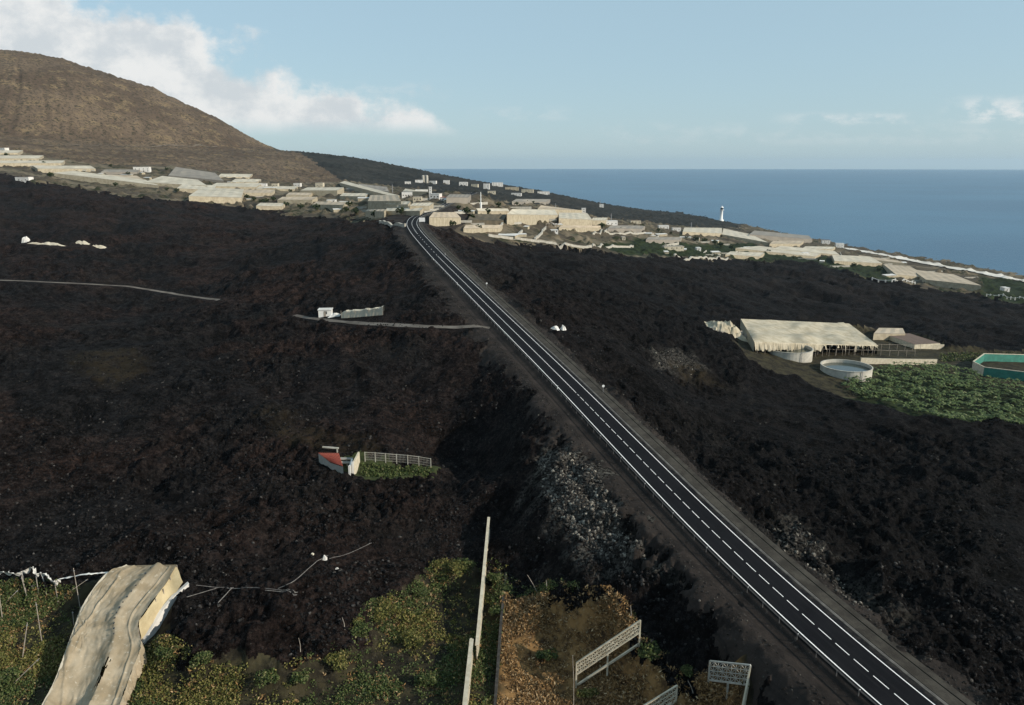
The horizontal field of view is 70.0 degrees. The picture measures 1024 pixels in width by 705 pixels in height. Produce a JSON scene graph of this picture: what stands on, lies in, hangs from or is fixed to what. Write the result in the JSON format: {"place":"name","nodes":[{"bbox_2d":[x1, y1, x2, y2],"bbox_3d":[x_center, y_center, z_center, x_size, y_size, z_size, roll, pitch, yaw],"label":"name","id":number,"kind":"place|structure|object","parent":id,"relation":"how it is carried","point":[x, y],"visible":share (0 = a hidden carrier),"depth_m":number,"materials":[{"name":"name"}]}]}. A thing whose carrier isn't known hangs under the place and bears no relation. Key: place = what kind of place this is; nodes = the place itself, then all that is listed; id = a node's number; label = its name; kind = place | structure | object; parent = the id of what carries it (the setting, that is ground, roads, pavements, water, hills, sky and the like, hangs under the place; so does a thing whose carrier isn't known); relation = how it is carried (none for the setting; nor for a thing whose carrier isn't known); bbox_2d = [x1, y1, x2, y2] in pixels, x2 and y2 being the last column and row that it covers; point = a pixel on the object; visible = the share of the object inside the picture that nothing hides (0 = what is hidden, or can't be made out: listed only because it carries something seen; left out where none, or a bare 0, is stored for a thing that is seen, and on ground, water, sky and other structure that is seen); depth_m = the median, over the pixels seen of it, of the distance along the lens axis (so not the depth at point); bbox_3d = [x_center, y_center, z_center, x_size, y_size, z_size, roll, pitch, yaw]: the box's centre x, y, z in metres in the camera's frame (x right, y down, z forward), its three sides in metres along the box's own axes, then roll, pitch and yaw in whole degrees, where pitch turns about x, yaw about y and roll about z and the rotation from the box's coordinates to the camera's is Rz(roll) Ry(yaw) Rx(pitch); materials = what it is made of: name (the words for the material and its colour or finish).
{"place":"outdoors","nodes":[
{"label":"outdoors","id":0,"kind":"place"},
{"bbox_2d":[0,280,219,299],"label":"track","id":1,"kind":"structure","parent":0,"point":[125,286],"depth_m":423.55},
{"bbox_2d":[0,49,344,182],"bbox_3d":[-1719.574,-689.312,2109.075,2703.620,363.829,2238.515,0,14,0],"label":"mountain","id":2,"kind":"structure","parent":0,"point":[76,112],"depth_m":1825.37,"materials":[{"name":"soil"}]},
{"bbox_2d":[293,314,489,328],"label":"track","id":3,"kind":"structure","parent":0,"point":[391,324],"depth_m":279.19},
{"bbox_2d":[275,149,743,230],"bbox_3d":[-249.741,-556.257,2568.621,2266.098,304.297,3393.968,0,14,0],"label":"hillside","id":4,"kind":"structure","parent":0,"point":[356,170],"depth_m":1900.24,"materials":[{"name":"soil"}]},
{"bbox_2d":[0,173,1023,704],"bbox_3d":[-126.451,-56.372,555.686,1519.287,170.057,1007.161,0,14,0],"label":"lava field","id":5,"kind":"structure","parent":0,"point":[264,273],"depth_m":228.92,"materials":[{"name":"stone"}]},
{"bbox_2d":[189,651,212,667],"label":"shrub","id":6,"kind":"object","parent":5,"relation":"on","point":[204,657],"visible":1,"depth_m":120.37,"materials":[{"name":"green plant"}]},
{"bbox_2d":[318,308,332,317],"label":"hut","id":7,"kind":"object","parent":5,"relation":"on","point":[323,312],"visible":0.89,"depth_m":311.17,"materials":[{"name":"white paint"}]},
{"bbox_2d":[318,453,342,472],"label":"buried house","id":8,"kind":"structure","parent":5,"relation":"on","point":[325,459],"depth_m":185.65,"materials":[{"name":"red tile"}]},
{"bbox_2d":[322,650,350,672],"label":"shrub","id":9,"kind":"object","parent":5,"relation":"on","point":[339,662],"visible":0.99,"depth_m":123.38,"materials":[{"name":"green plant"}]},
{"bbox_2d":[351,619,373,637],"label":"shrub","id":10,"kind":"object","parent":5,"relation":"on","point":[363,628],"visible":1,"depth_m":129.63,"materials":[{"name":"green plant"}]},
{"bbox_2d":[341,306,384,317],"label":"buried greenhouse","id":11,"kind":"object","parent":5,"relation":"on","point":[375,311],"visible":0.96,"depth_m":299.97,"materials":[{"name":"grey plastic"}]},
{"bbox_2d":[0,146,1023,704],"bbox_3d":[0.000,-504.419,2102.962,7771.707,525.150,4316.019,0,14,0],"label":"ground","id":12,"kind":"structure","parent":0,"point":[812,374],"depth_m":191.82,"materials":[{"name":"plant"}]},
{"bbox_2d":[0,665,21,687],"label":"shrub","id":13,"kind":"object","parent":12,"relation":"on","point":[11,672],"visible":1,"depth_m":122.04,"materials":[{"name":"green plant"}]},
{"bbox_2d":[0,155,43,160],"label":"greenhouse","id":14,"kind":"object","parent":12,"relation":"on","point":[18,157],"visible":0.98,"depth_m":1198.28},
{"bbox_2d":[0,160,64,166],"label":"greenhouse","id":15,"kind":"object","parent":12,"relation":"on","point":[29,163],"visible":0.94,"depth_m":1146.35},
{"bbox_2d":[33,166,95,172],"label":"greenhouse","id":16,"kind":"object","parent":12,"relation":"on","point":[48,169],"visible":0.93,"depth_m":1134.54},
{"bbox_2d":[73,568,80,607],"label":"wooden pole","id":17,"kind":"object","parent":12,"relation":"on","point":[76,588],"visible":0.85,"depth_m":139.93,"materials":[{"name":"grey wood"}]},
{"bbox_2d":[0,566,106,586],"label":"net ribbon","id":18,"kind":"object","parent":17,"relation":"hanging from","point":[26,571],"visible":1,"depth_m":141.60,"materials":[{"name":"fabric"}]},
{"bbox_2d":[53,171,158,187],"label":"greenhouse","id":19,"kind":"object","parent":12,"relation":"on","point":[87,177],"visible":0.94,"depth_m":1060.61,"materials":[{"name":"plastic"}]},
{"bbox_2d":[42,562,182,704],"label":"net greenhouse","id":20,"kind":"object","parent":12,"relation":"on","point":[115,605],"visible":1,"depth_m":127.55,"materials":[{"name":"beige fabric"}]},
{"bbox_2d":[101,169,139,174],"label":"greenhouse","id":21,"kind":"object","parent":12,"relation":"on","point":[116,171],"visible":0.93,"depth_m":1196.07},
{"bbox_2d":[153,645,175,660],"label":"shrub","id":22,"kind":"object","parent":12,"relation":"on","point":[163,652],"visible":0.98,"depth_m":123.84,"materials":[{"name":"green plant"}]},
{"bbox_2d":[142,582,188,644],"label":"wall","id":23,"kind":"structure","parent":12,"relation":"on","point":[161,615],"depth_m":135.65,"materials":[{"name":"white paint"}]},
{"bbox_2d":[144,176,206,187],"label":"greenhouse","id":24,"kind":"object","parent":12,"relation":"on","point":[174,182],"visible":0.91,"depth_m":1100.82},
{"bbox_2d":[168,167,223,182],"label":"greenhouse","id":25,"kind":"object","parent":12,"relation":"on","point":[177,172],"visible":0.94,"depth_m":1212.40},
{"bbox_2d":[177,184,216,192],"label":"greenhouse","id":26,"kind":"object","parent":12,"relation":"on","point":[188,188],"visible":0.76,"depth_m":1042.82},
{"bbox_2d":[189,187,243,203],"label":"greenhouse","id":27,"kind":"object","parent":12,"relation":"on","point":[221,195],"visible":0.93,"depth_m":920.23,"materials":[{"name":"plastic"}]},
{"bbox_2d":[219,174,252,178],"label":"greenhouse","id":28,"kind":"object","parent":12,"relation":"on","point":[247,176],"visible":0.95,"depth_m":1320.01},
{"bbox_2d":[213,183,260,189],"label":"greenhouse","id":29,"kind":"object","parent":12,"relation":"on","point":[247,186],"visible":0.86,"depth_m":1124.42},
{"bbox_2d":[243,190,274,195],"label":"greenhouse","id":30,"kind":"object","parent":12,"relation":"on","point":[259,192],"visible":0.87,"depth_m":1029.77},
{"bbox_2d":[254,668,279,687],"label":"shrub","id":31,"kind":"object","parent":12,"relation":"on","point":[268,676],"visible":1,"depth_m":119.46,"materials":[{"name":"green plant"}]},
{"bbox_2d":[256,203,284,209],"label":"greenhouse","id":32,"kind":"object","parent":12,"relation":"on","point":[270,206],"visible":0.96,"depth_m":860.22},
{"bbox_2d":[256,186,297,190],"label":"greenhouse","id":33,"kind":"object","parent":12,"relation":"on","point":[285,188],"visible":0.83,"depth_m":1139.07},
{"bbox_2d":[0,557,579,704],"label":"green weeds","id":34,"kind":"object","parent":12,"relation":"on","point":[445,674],"visible":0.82,"depth_m":130.75,"materials":[{"name":"green plant"}]},
{"bbox_2d":[277,197,317,203],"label":"greenhouse","id":35,"kind":"object","parent":12,"relation":"on","point":[298,200],"visible":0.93,"depth_m":925.85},
{"bbox_2d":[290,667,310,683],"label":"shrub","id":36,"kind":"object","parent":12,"relation":"on","point":[300,677],"visible":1,"depth_m":120.13,"materials":[{"name":"green plant"}]},
{"bbox_2d":[300,187,343,195],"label":"greenhouse","id":37,"kind":"object","parent":12,"relation":"on","point":[324,191],"visible":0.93,"depth_m":1032.50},
{"bbox_2d":[312,201,346,210],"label":"greenhouse","id":38,"kind":"object","parent":12,"relation":"on","point":[330,205],"visible":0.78,"depth_m":844.50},
{"bbox_2d":[340,193,368,200],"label":"greenhouse","id":39,"kind":"object","parent":12,"relation":"on","point":[353,196],"visible":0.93,"depth_m":978.51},
{"bbox_2d":[351,452,359,473],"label":"broken wall","id":40,"kind":"structure","parent":12,"relation":"on","point":[355,463],"depth_m":187.65,"materials":[{"name":"white paint"}]},
{"bbox_2d":[340,181,398,196],"bbox_3d":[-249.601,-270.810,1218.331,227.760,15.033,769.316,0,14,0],"label":"greenhouse","id":41,"kind":"object","parent":12,"relation":"on","point":[362,189],"visible":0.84,"depth_m":1117.34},
{"bbox_2d":[0,559,742,704],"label":"dry grass","id":42,"kind":"structure","parent":12,"relation":"on","point":[536,692],"depth_m":127.81,"materials":[{"name":"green plant"}]},
{"bbox_2d":[0,557,748,704],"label":"yellow weeds","id":43,"kind":"object","parent":12,"relation":"on","point":[31,658],"visible":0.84,"depth_m":126.25,"materials":[{"name":"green plant"}]},
{"bbox_2d":[365,209,386,218],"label":"greenhouse","id":44,"kind":"object","parent":12,"relation":"on","point":[380,213],"visible":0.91,"depth_m":626.60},
{"bbox_2d":[368,195,400,208],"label":"greenhouse","id":45,"kind":"object","parent":12,"relation":"on","point":[377,201],"visible":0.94,"depth_m":743.52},
{"bbox_2d":[374,598,396,622],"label":"shrub","id":46,"kind":"object","parent":12,"relation":"on","point":[380,612],"visible":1,"depth_m":135.65,"materials":[{"name":"green plant"}]},
{"bbox_2d":[359,463,433,477],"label":"yard weeds","id":47,"kind":"object","parent":12,"relation":"on","point":[372,472],"visible":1,"depth_m":188.75,"materials":[{"name":"green plant"}]},
{"bbox_2d":[364,452,430,467],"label":"wire fence","id":48,"kind":"object","parent":12,"relation":"on","point":[407,462],"visible":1,"depth_m":190.52,"materials":[{"name":"metal"}]},
{"bbox_2d":[386,201,410,208],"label":"greenhouse","id":49,"kind":"object","parent":12,"relation":"on","point":[405,204],"visible":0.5,"depth_m":673.43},
{"bbox_2d":[386,208,422,215],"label":"greenhouse","id":50,"kind":"object","parent":12,"relation":"on","point":[409,211],"visible":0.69,"depth_m":601.44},
{"bbox_2d":[403,630,425,647],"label":"shrub","id":51,"kind":"object","parent":12,"relation":"on","point":[413,640],"visible":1,"depth_m":131.58,"materials":[{"name":"green plant"}]},
{"bbox_2d":[408,582,428,598],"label":"shrub","id":52,"kind":"object","parent":12,"relation":"on","point":[418,589],"visible":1,"depth_m":142.74,"materials":[{"name":"green plant"}]},
{"bbox_2d":[414,670,436,685],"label":"shrub","id":53,"kind":"object","parent":12,"relation":"on","point":[421,678],"visible":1,"depth_m":121.80,"materials":[{"name":"green plant"}]},
{"bbox_2d":[429,212,460,225],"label":"greenhouse","id":54,"kind":"object","parent":12,"relation":"on","point":[435,219],"visible":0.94,"depth_m":570.12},
{"bbox_2d":[447,560,466,577],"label":"shrub","id":55,"kind":"object","parent":12,"relation":"on","point":[457,568],"visible":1,"depth_m":149.92,"materials":[{"name":"green plant"}]},
{"bbox_2d":[446,194,470,203],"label":"greenhouse","id":56,"kind":"object","parent":12,"relation":"on","point":[459,198],"visible":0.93,"depth_m":737.72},
{"bbox_2d":[462,638,473,704],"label":"windbreak wall","id":57,"kind":"structure","parent":12,"relation":"on","point":[466,694],"depth_m":121.21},
{"bbox_2d":[475,517,489,658],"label":"windbreak wall","id":58,"kind":"structure","parent":12,"relation":"on","point":[480,615],"depth_m":142.97,"materials":[{"name":"concrete"}]},
{"bbox_2d":[463,225,502,232],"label":"greenhouse","id":59,"kind":"object","parent":12,"relation":"on","point":[477,229],"visible":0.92,"depth_m":614.17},
{"bbox_2d":[468,214,506,223],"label":"greenhouse","id":60,"kind":"object","parent":12,"relation":"on","point":[487,218],"visible":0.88,"depth_m":684.52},
{"bbox_2d":[476,208,508,213],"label":"greenhouse","id":61,"kind":"object","parent":12,"relation":"on","point":[492,211],"visible":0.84,"depth_m":748.15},
{"bbox_2d":[494,572,506,704],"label":"wall","id":62,"kind":"structure","parent":12,"relation":"on","point":[498,657],"depth_m":129.73,"materials":[{"name":"concrete"}]},
{"bbox_2d":[512,199,549,204],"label":"greenhouse","id":63,"kind":"object","parent":12,"relation":"on","point":[542,201],"visible":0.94,"depth_m":1355.56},
{"bbox_2d":[507,209,557,224],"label":"greenhouse","id":64,"kind":"object","parent":12,"relation":"on","point":[530,216],"visible":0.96,"depth_m":796.66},
{"bbox_2d":[487,233,591,248],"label":"terrace wall","id":65,"kind":"structure","parent":12,"relation":"on","point":[535,240],"depth_m":645.87,"materials":[{"name":"concrete"}]},
{"bbox_2d":[535,647,557,660],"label":"shrub","id":66,"kind":"object","parent":12,"relation":"on","point":[541,654],"visible":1,"depth_m":132.05,"materials":[{"name":"green plant"}]},
{"bbox_2d":[538,205,581,214],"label":"greenhouse","id":67,"kind":"object","parent":12,"relation":"on","point":[558,210],"visible":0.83,"depth_m":1126.47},
{"bbox_2d":[559,213,591,225],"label":"greenhouse","id":68,"kind":"object","parent":12,"relation":"on","point":[575,218],"visible":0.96,"depth_m":922.02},
{"bbox_2d":[559,225,600,231],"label":"greenhouse","id":69,"kind":"object","parent":12,"relation":"on","point":[580,228],"visible":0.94,"depth_m":881.90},
{"bbox_2d":[575,687,599,697],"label":"shrub","id":70,"kind":"object","parent":12,"relation":"on","point":[588,693],"visible":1,"depth_m":123.28,"materials":[{"name":"green plant"}]},
{"bbox_2d":[575,620,640,687],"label":"lattice screen","id":71,"kind":"object","parent":12,"relation":"on","point":[607,654],"visible":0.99,"depth_m":124.45,"materials":[{"name":"metal"}]},
{"bbox_2d":[608,225,644,232],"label":"greenhouse","id":72,"kind":"object","parent":12,"relation":"on","point":[635,229],"visible":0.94,"depth_m":1005.71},
{"bbox_2d":[637,637,661,660],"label":"shrub","id":73,"kind":"object","parent":12,"relation":"on","point":[649,652],"visible":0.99,"depth_m":121.92,"materials":[{"name":"green plant"}]},
{"bbox_2d":[644,685,677,704],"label":"lattice screen","id":74,"kind":"object","parent":12,"relation":"on","point":[666,697],"visible":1,"depth_m":115.47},
{"bbox_2d":[646,237,681,243],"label":"greenhouse","id":75,"kind":"object","parent":12,"relation":"on","point":[661,240],"visible":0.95,"depth_m":986.11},
{"bbox_2d":[377,206,993,704],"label":"road verge","id":76,"kind":"structure","parent":12,"relation":"on","point":[689,550],"depth_m":134.48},
{"bbox_2d":[410,203,433,210],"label":"greenhouse","id":77,"kind":"object","parent":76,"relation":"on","point":[426,206],"visible":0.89,"depth_m":620.74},
{"bbox_2d":[431,258,876,704],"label":"guard rail","id":78,"kind":"object","parent":76,"relation":"on","point":[859,690],"visible":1,"depth_m":136.91,"materials":[{"name":"metal"}]},
{"bbox_2d":[429,232,975,704],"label":"gravel shoulder","id":79,"kind":"object","parent":76,"relation":"on","point":[815,580],"visible":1,"depth_m":139.57},
{"bbox_2d":[420,193,964,704],"bbox_3d":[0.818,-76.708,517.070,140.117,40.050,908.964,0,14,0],"label":"gravel shoulder","id":80,"kind":"object","parent":12,"relation":"on","point":[914,671],"visible":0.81,"depth_m":139.52},
{"bbox_2d":[392,234,1000,704],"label":"verge stones","id":81,"kind":"object","parent":12,"relation":"on","point":[642,512],"visible":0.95,"depth_m":157.76,"materials":[{"name":"stone"}]},
{"bbox_2d":[683,227,721,236],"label":"greenhouse","id":82,"kind":"object","parent":12,"relation":"on","point":[707,231],"visible":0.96,"depth_m":1311.49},
{"bbox_2d":[538,347,883,609],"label":"grey stones","id":83,"kind":"object","parent":12,"relation":"on","point":[590,487],"visible":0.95,"depth_m":153.00,"materials":[{"name":"stone"}]},
{"bbox_2d":[704,320,747,341],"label":"torn net","id":84,"kind":"object","parent":12,"relation":"on","point":[728,327],"visible":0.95,"depth_m":398.33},
{"bbox_2d":[707,660,750,697],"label":"lattice screen","id":85,"kind":"object","parent":12,"relation":"on","point":[726,672],"visible":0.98,"depth_m":112.57,"materials":[{"name":"metal"}]},
{"bbox_2d":[722,228,767,244],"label":"greenhouse","id":86,"kind":"object","parent":12,"relation":"on","point":[737,235],"visible":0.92,"depth_m":1330.81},
{"bbox_2d":[725,251,764,258],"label":"greenhouse","id":87,"kind":"object","parent":12,"relation":"on","point":[755,255],"visible":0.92,"depth_m":1003.41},
{"bbox_2d":[742,667,750,704],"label":"post","id":88,"kind":"object","parent":12,"relation":"on","point":[746,692],"visible":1,"depth_m":109.15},
{"bbox_2d":[735,246,820,258],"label":"greenhouse","id":89,"kind":"object","parent":12,"relation":"on","point":[762,249],"visible":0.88,"depth_m":1131.88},
{"bbox_2d":[749,230,811,242],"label":"greenhouse","id":90,"kind":"object","parent":12,"relation":"on","point":[770,236],"visible":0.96,"depth_m":1488.77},
{"bbox_2d":[769,241,803,247],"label":"greenhouse","id":91,"kind":"object","parent":12,"relation":"on","point":[773,244],"visible":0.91,"depth_m":1315.04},
{"bbox_2d":[764,345,813,362],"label":"water tank","id":92,"kind":"object","parent":12,"relation":"on","point":[805,355],"visible":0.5,"depth_m":375.53,"materials":[{"name":"concrete"}]},
{"bbox_2d":[773,246,838,255],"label":"greenhouse","id":93,"kind":"object","parent":12,"relation":"on","point":[822,252],"visible":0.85,"depth_m":1212.07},
{"bbox_2d":[740,319,877,355],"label":"greenhouse","id":94,"kind":"object","parent":12,"relation":"on","point":[770,335],"visible":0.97,"depth_m":416.65,"materials":[{"name":"beige plastic"}]},
{"bbox_2d":[820,359,872,381],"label":"water tank","id":95,"kind":"object","parent":12,"relation":"on","point":[840,368],"visible":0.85,"depth_m":359.73,"materials":[{"name":"concrete"}]},
{"bbox_2d":[832,255,881,266],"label":"greenhouse","id":96,"kind":"object","parent":12,"relation":"on","point":[844,259],"visible":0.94,"depth_m":1128.23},
{"bbox_2d":[858,255,904,264],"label":"greenhouse","id":97,"kind":"object","parent":12,"relation":"on","point":[883,260],"visible":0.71,"depth_m":1184.71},
{"bbox_2d":[873,328,904,339],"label":"shed","id":98,"kind":"structure","parent":12,"relation":"on","point":[883,333],"depth_m":485.87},
{"bbox_2d":[860,358,937,364],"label":"field wall","id":99,"kind":"structure","parent":12,"relation":"on","point":[880,360],"depth_m":391.31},
{"bbox_2d":[883,264,921,279],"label":"greenhouse","id":100,"kind":"object","parent":12,"relation":"on","point":[903,271],"visible":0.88,"depth_m":1029.31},
{"bbox_2d":[889,333,939,348],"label":"shed","id":101,"kind":"structure","parent":12,"relation":"on","point":[910,340],"depth_m":466.38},
{"bbox_2d":[841,361,1023,423],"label":"banana plants","id":102,"kind":"object","parent":12,"relation":"on","point":[999,413],"visible":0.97,"depth_m":339.24,"materials":[{"name":"green plant"}]},
{"bbox_2d":[916,270,980,290],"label":"greenhouse","id":103,"kind":"object","parent":12,"relation":"on","point":[940,278],"visible":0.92,"depth_m":903.81,"materials":[{"name":"plastic"}]},
{"bbox_2d":[939,351,1019,361],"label":"farm scrub","id":104,"kind":"object","parent":12,"relation":"on","point":[948,358],"visible":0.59,"depth_m":435.56,"materials":[{"name":"green plant"}]},
{"bbox_2d":[972,353,1023,380],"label":"reservoir","id":105,"kind":"object","parent":12,"relation":"on","point":[994,372],"visible":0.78,"depth_m":386.34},
{"bbox_2d":[0,0,1023,169],"label":"sky","id":106,"kind":"structure","parent":0,"point":[418,84],"materials":[{"name":"blue"}]},
{"bbox_2d":[406,192,943,704],"bbox_3d":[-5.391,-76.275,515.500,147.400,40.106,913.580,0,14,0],"label":"road","id":107,"kind":"structure","parent":0,"point":[868,670],"depth_m":139.19,"materials":[{"name":"asphalt"}]},
{"bbox_2d":[419,192,948,704],"bbox_3d":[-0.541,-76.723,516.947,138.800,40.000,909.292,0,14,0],"label":"gutter","id":108,"kind":"object","parent":107,"relation":"on","point":[723,516],"visible":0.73,"depth_m":139.72,"materials":[{"name":"concrete"}]},
{"bbox_2d":[421,169,1023,274],"bbox_3d":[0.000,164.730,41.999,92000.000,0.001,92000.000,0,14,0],"label":"sea","id":109,"kind":"structure","parent":0,"point":[974,217],"depth_m":3835.23,"materials":[{"name":"liquid"}]},
{"bbox_2d":[838,247,1023,281],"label":"beach","id":110,"kind":"structure","parent":0,"point":[959,268],"depth_m":1198.42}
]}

